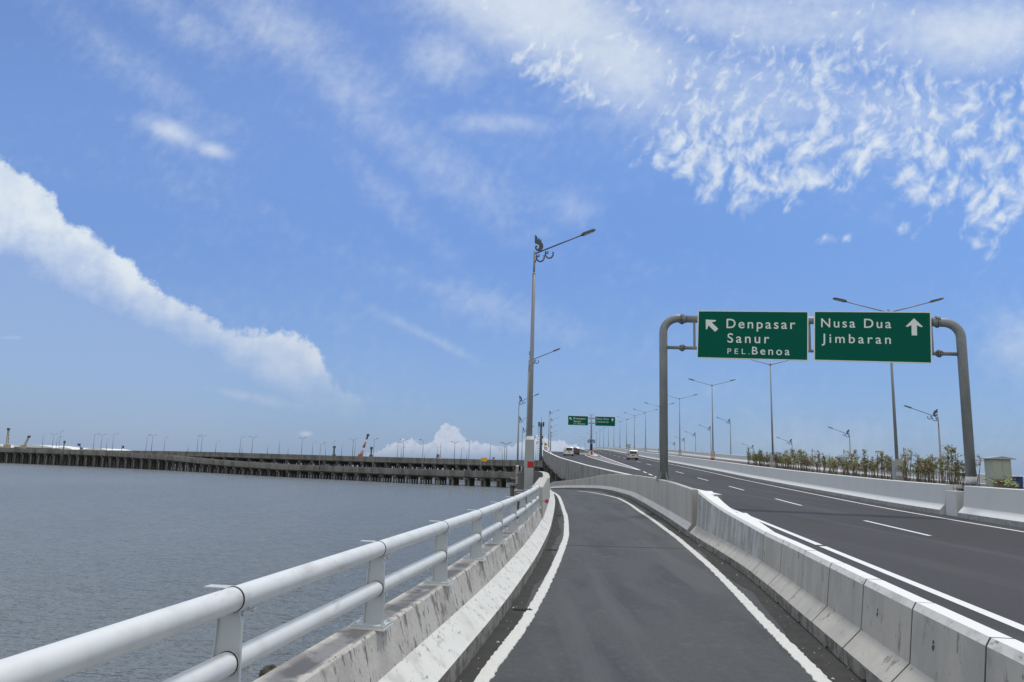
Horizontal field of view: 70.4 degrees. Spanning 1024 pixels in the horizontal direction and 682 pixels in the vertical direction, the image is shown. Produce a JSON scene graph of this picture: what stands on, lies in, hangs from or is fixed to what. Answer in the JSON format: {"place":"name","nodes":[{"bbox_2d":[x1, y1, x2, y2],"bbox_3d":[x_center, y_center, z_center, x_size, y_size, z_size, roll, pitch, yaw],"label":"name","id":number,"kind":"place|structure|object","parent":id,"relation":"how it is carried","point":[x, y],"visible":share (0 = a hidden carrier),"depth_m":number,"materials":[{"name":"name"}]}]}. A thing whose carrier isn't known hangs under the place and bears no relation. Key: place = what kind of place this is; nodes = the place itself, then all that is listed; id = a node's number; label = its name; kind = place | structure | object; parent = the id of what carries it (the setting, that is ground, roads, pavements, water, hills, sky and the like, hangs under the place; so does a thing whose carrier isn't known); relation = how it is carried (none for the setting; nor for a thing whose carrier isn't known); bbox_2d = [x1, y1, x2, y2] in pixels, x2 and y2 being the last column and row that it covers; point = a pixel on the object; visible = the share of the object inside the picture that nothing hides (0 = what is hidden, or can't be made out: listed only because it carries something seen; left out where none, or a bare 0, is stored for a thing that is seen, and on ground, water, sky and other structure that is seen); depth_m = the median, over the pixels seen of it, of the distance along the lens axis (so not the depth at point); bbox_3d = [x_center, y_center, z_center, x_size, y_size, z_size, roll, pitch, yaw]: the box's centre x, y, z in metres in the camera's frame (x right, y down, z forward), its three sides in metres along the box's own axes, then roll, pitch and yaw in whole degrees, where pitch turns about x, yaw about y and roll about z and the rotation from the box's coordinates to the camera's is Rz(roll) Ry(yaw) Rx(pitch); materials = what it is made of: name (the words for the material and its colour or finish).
{"place":"outdoors","nodes":[
{"label":"outdoors","id":0,"kind":"place"},
{"bbox_2d":[11,445,78,457],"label":"warehouse","id":1,"kind":"structure","parent":0,"point":[40,447],"depth_m":601.58,"materials":[{"name":"grey"}]},
{"bbox_2d":[83,448,130,450],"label":"warehouse","id":2,"kind":"structure","parent":0,"point":[104,449],"depth_m":620.10,"materials":[{"name":"grey"}]},
{"bbox_2d":[0,461,519,681],"bbox_3d":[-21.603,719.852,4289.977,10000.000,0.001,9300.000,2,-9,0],"label":"sea water","id":3,"kind":"structure","parent":0,"point":[84,549],"depth_m":72.72,"materials":[{"name":"grey liquid"}]},
{"bbox_2d":[3,428,10,447],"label":"harbour crane","id":4,"kind":"object","parent":3,"relation":"on","point":[6,445],"visible":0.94,"depth_m":513.40,"materials":[{"name":"grey metal"}]},
{"bbox_2d":[20,436,30,447],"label":"harbour crane","id":5,"kind":"object","parent":3,"relation":"on","point":[25,443],"visible":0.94,"depth_m":513.40,"materials":[{"name":"grey metal"}]},
{"bbox_2d":[59,447,86,449],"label":"warehouse","id":6,"kind":"structure","parent":3,"relation":"on","point":[70,448],"depth_m":612.10,"materials":[{"name":"grey"}]},
{"bbox_2d":[0,448,520,487],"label":"viaduct","id":7,"kind":"object","parent":3,"relation":"in","point":[100,459],"visible":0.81,"depth_m":313.67,"materials":[{"name":"concrete"}]},
{"bbox_2d":[60,441,65,465],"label":"dark post","id":8,"kind":"object","parent":7,"relation":"on","point":[64,442],"visible":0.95,"depth_m":364.51,"materials":[{"name":"grey metal"}]},
{"bbox_2d":[259,664,276,676],"bbox_3d":[-9.950,13.688,29.860,0.857,0.717,0.758,2,-9,0],"label":"shore rock","id":9,"kind":"object","parent":3,"relation":"in","point":[266,669],"visible":0.3,"depth_m":29.69,"materials":[{"name":"stone"}]},
{"bbox_2d":[10,448,544,481],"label":"viaduct","id":10,"kind":"object","parent":3,"relation":"in","point":[450,464],"visible":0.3,"depth_m":377.08,"materials":[{"name":"concrete"}]},
{"bbox_2d":[358,434,368,455],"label":"harbour crane","id":11,"kind":"object","parent":3,"relation":"on","point":[363,447],"visible":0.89,"depth_m":464.74,"materials":[{"name":"grey metal"}]},
{"bbox_2d":[246,461,508,471],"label":"viaduct","id":12,"kind":"object","parent":3,"relation":"on","point":[396,466],"depth_m":415.38,"materials":[{"name":"concrete"}]},
{"bbox_2d":[509,483,514,496],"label":"lamp pier","id":13,"kind":"structure","parent":3,"relation":"in","point":[511,485],"depth_m":103.59,"materials":[{"name":"concrete"}]},
{"bbox_2d":[515,393,538,482],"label":"ornate street lamp","id":14,"kind":"object","parent":13,"relation":"on","point":[517,472],"visible":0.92,"depth_m":104.92,"materials":[{"name":"grey metal"}]},
{"bbox_2d":[514,490,526,517],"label":"lamp pier","id":15,"kind":"structure","parent":3,"relation":"in","point":[515,493],"depth_m":32.83,"materials":[{"name":"concrete"}]},
{"bbox_2d":[524,229,595,490],"bbox_3d":[2.302,0.720,34.267,3.130,12.524,0.412,1,-9,3],"label":"ornate street lamp","id":16,"kind":"object","parent":15,"relation":"on","point":[529,461],"visible":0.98,"depth_m":34.06,"materials":[{"name":"metal"}]},
{"bbox_2d":[537,417,543,470],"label":"telecom mast","id":17,"kind":"object","parent":3,"relation":"on","point":[540,441],"visible":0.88,"depth_m":296.82,"materials":[{"name":"grey metal"}]},
{"bbox_2d":[547,465,554,482],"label":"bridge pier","id":18,"kind":"structure","parent":3,"relation":"in","point":[549,471],"depth_m":121.52,"materials":[{"name":"concrete"}]},
{"bbox_2d":[551,469,554,480],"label":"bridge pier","id":19,"kind":"structure","parent":3,"relation":"in","point":[552,475],"depth_m":105.65,"materials":[{"name":"concrete"}]},
{"bbox_2d":[555,473,561,480],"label":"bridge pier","id":20,"kind":"structure","parent":3,"relation":"in","point":[557,478],"depth_m":91.84,"materials":[{"name":"concrete"}]},
{"bbox_2d":[0,0,1023,476],"label":"sky","id":21,"kind":"structure","parent":0,"point":[270,222],"materials":[{"name":"blue"}]},
{"bbox_2d":[524,348,559,467],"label":"ornate street lamp","id":22,"kind":"object","parent":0,"point":[528,391],"visible":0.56,"depth_m":68.12,"materials":[{"name":"grey metal"}]},
{"bbox_2d":[547,451,579,454],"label":"exit road","id":23,"kind":"structure","parent":0,"point":[554,452],"depth_m":179.36,"materials":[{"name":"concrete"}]},
{"bbox_2d":[455,489,865,681],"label":"ramp road","id":24,"kind":"structure","parent":0,"point":[622,589],"depth_m":10.10,"materials":[{"name":"grey asphalt"}]},
{"bbox_2d":[253,508,549,681],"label":"ramp parapet","id":25,"kind":"structure","parent":24,"relation":"on","point":[435,633],"depth_m":7.07,"materials":[{"name":"white paint"}]},
{"bbox_2d":[0,485,540,681],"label":"guard rail","id":26,"kind":"object","parent":25,"relation":"on","point":[233,657],"visible":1,"depth_m":3.93,"materials":[{"name":"white metal"}]},
{"bbox_2d":[517,471,554,532],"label":"curved wall","id":27,"kind":"structure","parent":24,"relation":"on","point":[541,479],"depth_m":26.35,"materials":[{"name":"concrete"}]},
{"bbox_2d":[550,474,697,535],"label":"ramp wall","id":28,"kind":"structure","parent":24,"relation":"on","point":[674,504],"depth_m":31.39,"materials":[{"name":"concrete"}]},
{"bbox_2d":[690,491,736,556],"bbox_3d":[5.463,4.795,19.378,0.754,1.404,4.204,1,-9,5],"label":"concrete barrier","id":29,"kind":"object","parent":24,"relation":"on","point":[709,532],"visible":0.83,"depth_m":19.26,"materials":[{"name":"white paint"}]},
{"bbox_2d":[719,512,773,579],"bbox_3d":[5.124,4.329,15.546,0.766,1.050,3.520,1,-9,6],"label":"concrete barrier","id":30,"kind":"object","parent":24,"relation":"on","point":[741,549],"visible":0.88,"depth_m":15.43,"materials":[{"name":"white paint"}]},
{"bbox_2d":[752,532,791,593],"bbox_3d":[4.823,3.980,13.068,0.730,0.915,1.532,0,-10,8],"label":"concrete barrier","id":31,"kind":"object","parent":24,"relation":"on","point":[765,571],"visible":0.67,"depth_m":13.02,"materials":[{"name":"white paint"}]},
{"bbox_2d":[768,540,816,611],"bbox_3d":[4.599,3.721,11.561,0.730,0.915,1.547,0,-10,9],"label":"concrete barrier","id":32,"kind":"object","parent":24,"relation":"on","point":[784,586],"visible":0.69,"depth_m":11.52,"materials":[{"name":"white paint"}]},
{"bbox_2d":[788,550,842,633],"bbox_3d":[4.370,3.476,10.120,0.730,0.915,1.404,0,-10,9],"label":"concrete barrier","id":33,"kind":"object","parent":24,"relation":"on","point":[807,603],"visible":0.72,"depth_m":10.07,"materials":[{"name":"white paint"}]},
{"bbox_2d":[812,563,880,661],"bbox_3d":[4.159,3.243,8.758,0.730,0.915,1.384,0,-10,9],"label":"concrete barrier","id":34,"kind":"object","parent":24,"relation":"on","point":[836,624],"visible":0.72,"depth_m":8.70,"materials":[{"name":"concrete"},{"name":"white paint"}]},
{"bbox_2d":[843,579,932,681],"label":"concrete barrier","id":35,"kind":"object","parent":24,"relation":"on","point":[876,647],"visible":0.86,"depth_m":7.35,"materials":[{"name":"concrete"},{"name":"white paint"}]},
{"bbox_2d":[892,602,1012,681],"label":"concrete barrier","id":36,"kind":"object","parent":24,"relation":"on","point":[947,645],"visible":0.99,"depth_m":6.07,"materials":[{"name":"concrete"},{"name":"white paint"}]},
{"bbox_2d":[985,638,1023,681],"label":"concrete barrier","id":37,"kind":"object","parent":24,"relation":"on","point":[1004,659],"visible":1,"depth_m":5.16,"materials":[{"name":"white paint"}]},
{"bbox_2d":[542,449,1023,642],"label":"road","id":38,"kind":"structure","parent":0,"point":[973,570],"depth_m":17.40,"materials":[{"name":"grey asphalt"}]},
{"bbox_2d":[521,426,533,471],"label":"ornate street lamp","id":39,"kind":"object","parent":38,"relation":"on","point":[522,443],"visible":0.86,"depth_m":184.26,"materials":[{"name":"grey metal"}]},
{"bbox_2d":[563,447,573,455],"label":"car","id":40,"kind":"object","parent":38,"relation":"on","point":[568,450],"visible":0.98,"depth_m":140.57,"materials":[{"name":"grey paint"}]},
{"bbox_2d":[573,447,578,454],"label":"car","id":41,"kind":"object","parent":38,"relation":"on","point":[576,450],"visible":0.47,"depth_m":152.44,"materials":[{"name":"grey paint"}]},
{"bbox_2d":[626,450,637,459],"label":"car","id":42,"kind":"object","parent":38,"relation":"on","point":[632,454],"visible":0.98,"depth_m":122.78,"materials":[{"name":"grey paint"}]},
{"bbox_2d":[543,449,722,500],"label":"edge barrier","id":43,"kind":"object","parent":38,"relation":"on","point":[566,469],"visible":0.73,"depth_m":71.90,"materials":[{"name":"concrete"}]},
{"bbox_2d":[623,412,643,449],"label":"double street lamp","id":44,"kind":"object","parent":38,"relation":"on","point":[634,429],"visible":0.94,"depth_m":186.90,"materials":[{"name":"grey metal"}]},
{"bbox_2d":[634,409,657,451],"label":"double street lamp","id":45,"kind":"object","parent":38,"relation":"on","point":[645,428],"visible":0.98,"depth_m":162.09,"materials":[{"name":"grey metal"}]},
{"bbox_2d":[644,402,673,453],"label":"double street lamp","id":46,"kind":"object","parent":38,"relation":"on","point":[659,428],"visible":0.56,"depth_m":137.17,"materials":[{"name":"grey metal"}]},
{"bbox_2d":[717,417,730,453],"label":"ornate street lamp","id":47,"kind":"object","parent":38,"relation":"on","point":[730,434],"visible":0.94,"depth_m":153.99,"materials":[{"name":"grey metal"}]},
{"bbox_2d":[593,447,952,514],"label":"median wall","id":48,"kind":"structure","parent":38,"relation":"on","point":[923,497],"depth_m":40.24,"materials":[{"name":"white paint"}]},
{"bbox_2d":[614,447,1023,488],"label":"median wall","id":49,"kind":"structure","parent":38,"relation":"on","point":[938,481],"depth_m":59.61,"materials":[{"name":"white paint"}]},
{"bbox_2d":[674,455,963,488],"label":"planter soil","id":50,"kind":"structure","parent":38,"relation":"on","point":[788,469],"depth_m":68.20,"materials":[{"name":"brown soil"}]},
{"bbox_2d":[670,394,697,455],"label":"double street lamp","id":51,"kind":"object","parent":50,"relation":"on","point":[679,451],"visible":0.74,"depth_m":112.47,"materials":[{"name":"grey metal"}]},
{"bbox_2d":[689,379,735,459],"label":"double street lamp","id":52,"kind":"object","parent":50,"relation":"on","point":[712,451],"visible":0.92,"depth_m":87.70,"materials":[{"name":"grey metal"}]},
{"bbox_2d":[746,448,753,464],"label":"young shrub","id":53,"kind":"object","parent":50,"relation":"on","point":[748,452],"visible":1,"depth_m":71.17,"materials":[{"name":"green plant"}]},
{"bbox_2d":[758,449,766,465],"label":"young shrub","id":54,"kind":"object","parent":50,"relation":"on","point":[760,455],"visible":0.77,"depth_m":67.01,"materials":[{"name":"green plant"}]},
{"bbox_2d":[753,360,784,467],"bbox_3d":[22.529,6.148,62.947,5.636,9.831,0.412,1,-9,7],"label":"double street lamp","id":55,"kind":"object","parent":50,"relation":"on","point":[772,463],"visible":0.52,"depth_m":62.71,"materials":[{"name":"grey metal"}]},
{"bbox_2d":[793,448,802,470],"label":"young shrub","id":56,"kind":"object","parent":50,"relation":"on","point":[800,451],"visible":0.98,"depth_m":54.91,"materials":[{"name":"green plant"}]},
{"bbox_2d":[805,454,814,471],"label":"young shrub","id":57,"kind":"object","parent":50,"relation":"on","point":[811,462],"visible":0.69,"depth_m":52.63,"materials":[{"name":"green plant"}]},
{"bbox_2d":[810,448,822,472],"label":"young shrub","id":58,"kind":"object","parent":50,"relation":"on","point":[815,458],"visible":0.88,"depth_m":51.64,"materials":[{"name":"green plant"}]},
{"bbox_2d":[830,457,837,474],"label":"young shrub","id":59,"kind":"object","parent":50,"relation":"on","point":[836,466],"visible":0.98,"depth_m":47.22,"materials":[{"name":"green plant"}]},
{"bbox_2d":[837,457,846,474],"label":"young shrub","id":60,"kind":"object","parent":50,"relation":"on","point":[840,461],"visible":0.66,"depth_m":45.86,"materials":[{"name":"green plant"}]},
{"bbox_2d":[841,450,850,474],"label":"young shrub","id":61,"kind":"object","parent":50,"relation":"on","point":[846,457],"visible":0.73,"depth_m":48.26,"materials":[{"name":"green plant"}]},
{"bbox_2d":[846,458,857,475],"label":"young shrub","id":62,"kind":"object","parent":50,"relation":"on","point":[852,464],"visible":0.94,"depth_m":44.34,"materials":[{"name":"green plant"}]},
{"bbox_2d":[850,459,858,475],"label":"young shrub","id":63,"kind":"object","parent":50,"relation":"on","point":[853,466],"visible":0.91,"depth_m":44.09,"materials":[{"name":"green plant"}]},
{"bbox_2d":[852,450,859,475],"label":"young shrub","id":64,"kind":"object","parent":50,"relation":"on","point":[854,451],"visible":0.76,"depth_m":45.68,"materials":[{"name":"green plant"}]},
{"bbox_2d":[860,461,867,476],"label":"young shrub","id":65,"kind":"object","parent":50,"relation":"on","point":[862,462],"visible":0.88,"depth_m":42.16,"materials":[{"name":"green plant"}]},
{"bbox_2d":[862,449,868,475],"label":"young shrub","id":66,"kind":"object","parent":50,"relation":"on","point":[864,459],"visible":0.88,"depth_m":42.55,"materials":[{"name":"green plant"}]},
{"bbox_2d":[867,459,875,477],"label":"young shrub","id":67,"kind":"object","parent":50,"relation":"on","point":[872,469],"visible":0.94,"depth_m":40.79,"materials":[{"name":"green plant"}]},
{"bbox_2d":[875,451,882,478],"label":"young shrub","id":68,"kind":"object","parent":50,"relation":"on","point":[877,463],"visible":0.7,"depth_m":39.79,"materials":[{"name":"green plant"}]},
{"bbox_2d":[878,450,894,478],"bbox_3d":[20.300,6.725,39.354,0.864,1.642,0.578,-3,-10,25],"label":"young shrub","id":69,"kind":"object","parent":50,"relation":"on","point":[881,459],"visible":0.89,"depth_m":39.50,"materials":[{"name":"green plant"}]},
{"bbox_2d":[883,455,892,479],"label":"young shrub","id":70,"kind":"object","parent":50,"relation":"on","point":[887,465],"visible":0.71,"depth_m":38.81,"materials":[{"name":"green plant"}]},
{"bbox_2d":[833,297,943,480],"bbox_3d":[20.056,2.516,38.195,5.636,9.794,0.412,1,-9,7],"label":"double street lamp","id":71,"kind":"object","parent":50,"relation":"on","point":[896,473],"visible":0.77,"depth_m":37.87,"materials":[{"name":"metal"}]},
{"bbox_2d":[885,458,891,477],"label":"young shrub","id":72,"kind":"object","parent":50,"relation":"on","point":[889,467],"visible":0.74,"depth_m":38.19,"materials":[{"name":"green plant"}]},
{"bbox_2d":[899,453,910,474],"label":"young shrub","id":73,"kind":"object","parent":50,"relation":"on","point":[905,457],"visible":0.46,"depth_m":38.03,"materials":[{"name":"green plant"}]},
{"bbox_2d":[902,457,912,480],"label":"young shrub","id":74,"kind":"object","parent":50,"relation":"on","point":[905,471],"visible":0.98,"depth_m":36.25,"materials":[{"name":"green plant"}]},
{"bbox_2d":[900,446,916,480],"bbox_3d":[19.675,6.137,36.034,0.469,1.796,0.906,3,-9,-6],"label":"young shrub","id":75,"kind":"object","parent":50,"relation":"on","point":[908,459],"visible":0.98,"depth_m":36.00,"materials":[{"name":"green plant"}]},
{"bbox_2d":[910,454,920,481],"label":"young shrub","id":76,"kind":"object","parent":50,"relation":"on","point":[916,468],"visible":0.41,"depth_m":35.36,"materials":[{"name":"green plant"}]},
{"bbox_2d":[914,455,924,481],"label":"young shrub","id":77,"kind":"object","parent":50,"relation":"on","point":[919,467],"visible":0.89,"depth_m":34.74,"materials":[{"name":"green plant"}]},
{"bbox_2d":[917,457,931,482],"bbox_3d":[19.552,6.098,34.109,0.976,1.292,0.513,2,-9,-2],"label":"young shrub","id":78,"kind":"object","parent":50,"relation":"on","point":[925,468],"visible":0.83,"depth_m":34.10,"materials":[{"name":"green plant"}]},
{"bbox_2d":[925,454,937,482],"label":"young shrub","id":79,"kind":"object","parent":50,"relation":"on","point":[931,462],"visible":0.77,"depth_m":33.69,"materials":[{"name":"green plant"}]},
{"bbox_2d":[924,455,938,482],"bbox_3d":[20.067,6.136,34.634,0.635,1.405,1.133,-2,-10,19],"label":"young shrub","id":80,"kind":"object","parent":50,"relation":"on","point":[930,470],"visible":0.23,"depth_m":34.49,"materials":[{"name":"green plant"}]},
{"bbox_2d":[928,458,940,481],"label":"young shrub","id":81,"kind":"object","parent":50,"relation":"on","point":[930,464],"visible":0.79,"depth_m":33.33,"materials":[{"name":"green plant"}]},
{"bbox_2d":[933,460,949,483],"bbox_3d":[19.464,5.946,32.779,0.532,1.167,0.844,10,-13,-41],"label":"young shrub","id":82,"kind":"object","parent":50,"relation":"on","point":[937,468],"visible":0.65,"depth_m":32.86,"materials":[{"name":"green plant"}]},
{"bbox_2d":[937,456,948,483],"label":"young shrub","id":83,"kind":"object","parent":50,"relation":"on","point":[940,465],"visible":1,"depth_m":32.35,"materials":[{"name":"green plant"}]},
{"bbox_2d":[938,454,947,482],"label":"young shrub","id":84,"kind":"object","parent":50,"relation":"on","point":[944,470],"visible":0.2,"depth_m":34.36,"materials":[{"name":"green plant"}]},
{"bbox_2d":[941,444,952,483],"bbox_3d":[19.245,5.458,32.066,0.500,1.913,0.966,-6,-12,39],"label":"young shrub","id":85,"kind":"object","parent":50,"relation":"on","point":[946,461],"visible":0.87,"depth_m":31.99,"materials":[{"name":"green plant"}]},
{"bbox_2d":[946,445,963,484],"bbox_3d":[19.420,5.413,31.524,0.647,1.838,0.968,10,-13,-41],"label":"young shrub","id":86,"kind":"object","parent":50,"relation":"on","point":[954,458],"visible":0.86,"depth_m":31.74,"materials":[{"name":"green plant"}]},
{"bbox_2d":[953,460,963,484],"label":"young shrub","id":87,"kind":"object","parent":50,"relation":"on","point":[959,473],"visible":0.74,"depth_m":31.20,"materials":[{"name":"green plant"}]},
{"bbox_2d":[953,460,964,484],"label":"young shrub","id":88,"kind":"object","parent":50,"relation":"on","point":[958,469],"visible":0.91,"depth_m":30.89,"materials":[{"name":"green plant"}]},
{"bbox_2d":[954,463,965,484],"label":"young shrub","id":89,"kind":"object","parent":50,"relation":"on","point":[963,474],"visible":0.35,"depth_m":32.43,"materials":[{"name":"green plant"}]},
{"bbox_2d":[976,454,983,485],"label":"young shrub","id":90,"kind":"object","parent":50,"relation":"on","point":[978,478],"visible":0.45,"depth_m":31.00,"materials":[{"name":"green plant"}]},
{"bbox_2d":[979,456,1015,488],"bbox_3d":[17.862,4.858,26.652,0.920,1.230,0.760,0,-10,8],"label":"electrical cabinet","id":91,"kind":"object","parent":50,"relation":"on","point":[997,467],"visible":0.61,"depth_m":26.42,"materials":[{"name":"metal"}]},
{"bbox_2d":[983,475,1019,488],"bbox_3d":[17.695,5.075,25.778,1.300,0.594,1.222,2,-9,0],"label":"shrub","id":92,"kind":"object","parent":50,"relation":"on","point":[1006,482],"visible":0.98,"depth_m":25.89,"materials":[{"name":"green plant"}]},
{"bbox_2d":[633,448,1023,485],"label":"parapet","id":93,"kind":"structure","parent":38,"relation":"on","point":[728,456],"depth_m":128.23,"materials":[{"name":"white paint"}]},
{"bbox_2d":[829,427,850,463],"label":"ornate street lamp","id":94,"kind":"object","parent":38,"relation":"on","point":[847,432],"visible":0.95,"depth_m":103.36,"materials":[{"name":"grey metal"}]},
{"bbox_2d":[904,405,941,461],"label":"ornate street lamp","id":95,"kind":"object","parent":38,"relation":"on","point":[934,412],"visible":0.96,"depth_m":67.89,"materials":[{"name":"grey metal"}]},
{"bbox_2d":[945,485,963,516],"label":"gantry pillar","id":96,"kind":"structure","parent":38,"relation":"on","point":[954,499],"depth_m":27.18,"materials":[{"name":"white concrete"}]},
{"bbox_2d":[655,310,978,490],"bbox_3d":[12.049,2.230,29.694,12.195,7.266,0.720,-1,-10,16],"label":"sign gantry","id":97,"kind":"object","parent":96,"relation":"on","point":[878,336],"visible":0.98,"depth_m":29.69,"materials":[{"name":"metal"}]},
{"bbox_2d":[958,486,1023,527],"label":"median wall","id":98,"kind":"structure","parent":38,"relation":"on","point":[1002,506],"depth_m":24.19,"materials":[{"name":"white paint"}]},
{"bbox_2d":[1016,476,1022,488],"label":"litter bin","id":99,"kind":"object","parent":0,"point":[1020,480],"visible":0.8,"depth_m":26.41,"materials":[{"name":"blue"}]},
{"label":"gore island","id":100,"kind":"object","parent":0,"visible":0},
{"bbox_2d":[568,415,614,450],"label":"cantilever sign","id":101,"kind":"object","parent":100,"relation":"on","point":[599,420],"visible":1,"depth_m":149.17,"materials":[{"name":"metal"}]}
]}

